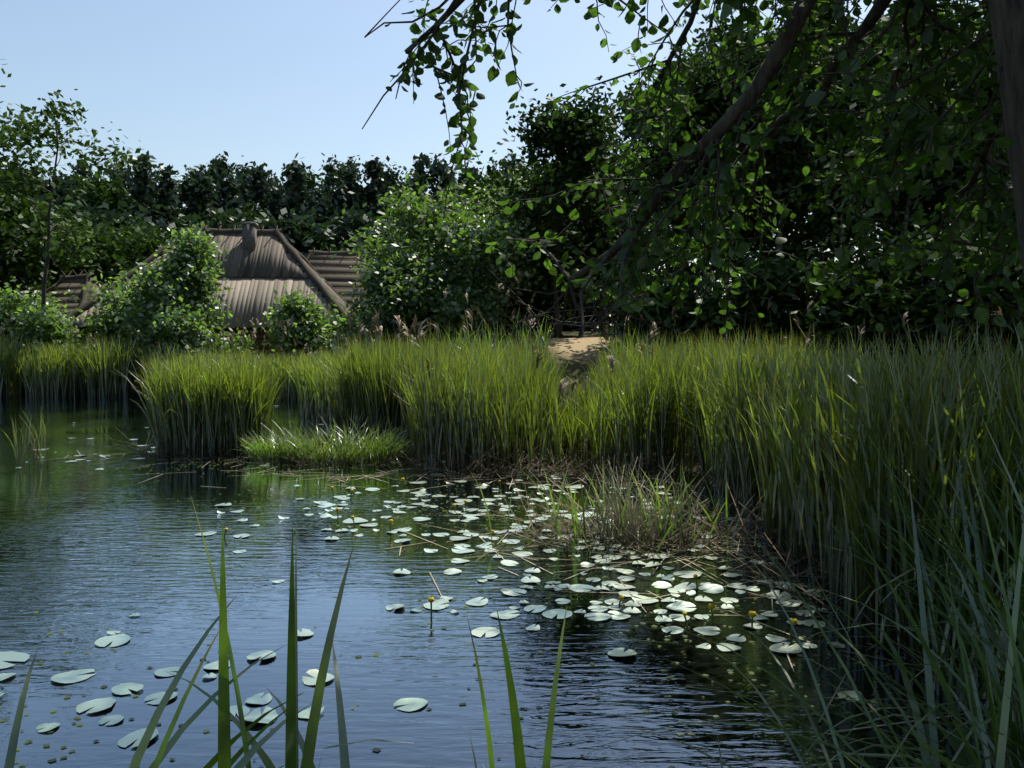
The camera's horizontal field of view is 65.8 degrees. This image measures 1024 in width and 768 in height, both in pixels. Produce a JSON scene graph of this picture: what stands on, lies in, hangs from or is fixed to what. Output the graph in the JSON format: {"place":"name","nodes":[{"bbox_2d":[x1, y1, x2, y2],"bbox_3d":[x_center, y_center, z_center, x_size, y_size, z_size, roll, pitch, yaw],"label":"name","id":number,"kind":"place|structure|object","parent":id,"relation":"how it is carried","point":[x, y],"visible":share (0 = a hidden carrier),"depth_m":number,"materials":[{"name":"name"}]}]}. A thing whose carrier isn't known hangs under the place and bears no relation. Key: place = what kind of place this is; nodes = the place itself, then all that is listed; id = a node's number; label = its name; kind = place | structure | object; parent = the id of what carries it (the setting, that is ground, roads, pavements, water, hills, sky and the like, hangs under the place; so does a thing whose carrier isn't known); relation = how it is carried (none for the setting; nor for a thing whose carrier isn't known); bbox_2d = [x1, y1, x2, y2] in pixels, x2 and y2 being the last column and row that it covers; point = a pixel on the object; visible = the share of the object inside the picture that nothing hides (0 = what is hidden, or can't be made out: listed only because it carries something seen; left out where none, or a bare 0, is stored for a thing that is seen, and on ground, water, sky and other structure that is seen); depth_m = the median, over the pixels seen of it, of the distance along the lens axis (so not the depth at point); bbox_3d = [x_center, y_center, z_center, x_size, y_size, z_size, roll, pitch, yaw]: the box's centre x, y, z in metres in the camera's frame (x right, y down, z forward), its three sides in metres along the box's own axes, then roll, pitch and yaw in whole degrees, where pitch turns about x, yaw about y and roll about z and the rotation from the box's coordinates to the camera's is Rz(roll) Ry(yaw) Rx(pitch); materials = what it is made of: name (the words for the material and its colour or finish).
{"place":"outdoors","nodes":[
{"label":"outdoors","id":0,"kind":"place"},
{"bbox_2d":[0,0,985,331],"label":"sky","id":1,"kind":"structure","parent":0,"point":[269,82],"materials":[{"name":"blue"}]},
{"bbox_2d":[0,395,993,767],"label":"pond water","id":2,"kind":"structure","parent":0,"point":[88,551],"depth_m":4.77,"materials":[{"name":"blue liquid"}]},
{"bbox_2d":[0,420,861,747],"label":"lily pads","id":3,"kind":"object","parent":2,"relation":"on","point":[100,704],"visible":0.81,"depth_m":5.01,"materials":[{"name":"green plant"}]},
{"bbox_2d":[42,426,975,760],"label":"dry tufts","id":4,"kind":"object","parent":2,"relation":"on","point":[618,518],"visible":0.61,"depth_m":6.78,"materials":[{"name":"beige plant"}]},
{"bbox_2d":[224,478,796,641],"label":"yellow water lilies","id":5,"kind":"object","parent":2,"relation":"in","point":[751,613],"visible":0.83,"depth_m":4.81,"materials":[{"name":"plant"}]},
{"bbox_2d":[0,300,1023,677],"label":"reeds","id":6,"kind":"object","parent":2,"relation":"on","point":[768,406],"visible":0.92,"depth_m":10.64,"materials":[{"name":"green plant"}]},
{"bbox_2d":[0,0,1015,349],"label":"tree","id":7,"kind":"object","parent":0,"point":[22,220],"depth_m":28.85,"materials":[{"name":"green plant"}]},
{"bbox_2d":[19,331,1022,767],"bbox_3d":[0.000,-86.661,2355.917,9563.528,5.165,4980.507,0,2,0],"label":"ground","id":8,"kind":"structure","parent":0,"point":[585,347],"depth_m":22.95,"materials":[{"name":"brown soil"}]},
{"bbox_2d":[40,269,101,340],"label":"roof","id":9,"kind":"structure","parent":8,"relation":"on","point":[75,284],"depth_m":38.67,"materials":[{"name":"wood"}]},
{"bbox_2d":[62,221,355,374],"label":"cottage","id":10,"kind":"structure","parent":8,"relation":"on","point":[261,265],"depth_m":38.77,"materials":[{"name":"wood"}]},
{"bbox_2d":[0,150,641,332],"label":"trees","id":11,"kind":"object","parent":8,"relation":"on","point":[308,226],"depth_m":87.44,"materials":[{"name":"green plant"}]},
{"bbox_2d":[306,246,373,315],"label":"roof","id":12,"kind":"structure","parent":8,"relation":"on","point":[335,272],"depth_m":47.30,"materials":[{"name":"wood"}]},
{"bbox_2d":[322,160,576,352],"bbox_3d":[-1.976,-4.548,30.597,10.542,9.046,10.629,0,2,0],"label":"bush","id":13,"kind":"object","parent":8,"relation":"on","point":[390,275],"visible":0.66,"depth_m":27.73,"materials":[{"name":"green plant"}]},
{"bbox_2d":[0,405,961,767],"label":"sedge tufts","id":14,"kind":"object","parent":8,"relation":"on","point":[372,453],"visible":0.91,"depth_m":7.10,"materials":[{"name":"green plant"}]},
{"bbox_2d":[0,221,1013,394],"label":"bush","id":15,"kind":"object","parent":8,"relation":"on","point":[173,305],"depth_m":31.55,"materials":[{"name":"green plant"}]},
{"bbox_2d":[0,276,1023,673],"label":"dry reeds","id":16,"kind":"object","parent":8,"relation":"on","point":[376,328],"visible":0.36,"depth_m":12.43,"materials":[{"name":"brown plant"}]},
{"bbox_2d":[4,385,1023,767],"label":"reeds","id":17,"kind":"object","parent":8,"relation":"on","point":[978,637],"visible":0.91,"depth_m":2.26,"materials":[{"name":"green plant"}]},
{"bbox_2d":[362,0,1023,334],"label":"overhanging tree","id":18,"kind":"object","parent":8,"relation":"on","point":[1007,23],"visible":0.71,"depth_m":4.30,"materials":[{"name":"green plant"}]},
{"bbox_2d":[384,0,1023,337],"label":"leaves","id":19,"kind":"object","parent":18,"relation":"attached to","point":[751,16],"depth_m":4.59,"materials":[{"name":"green plant"}]},
{"bbox_2d":[481,202,1023,381],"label":"undergrowth foliage","id":20,"kind":"object","parent":8,"relation":"on","point":[924,311],"visible":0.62,"depth_m":19.08,"materials":[{"name":"green plant"}]},
{"bbox_2d":[530,20,999,336],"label":"tree trunks","id":21,"kind":"object","parent":8,"relation":"on","point":[780,248],"visible":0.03,"depth_m":22.91,"materials":[{"name":"brown plant"}]}
]}

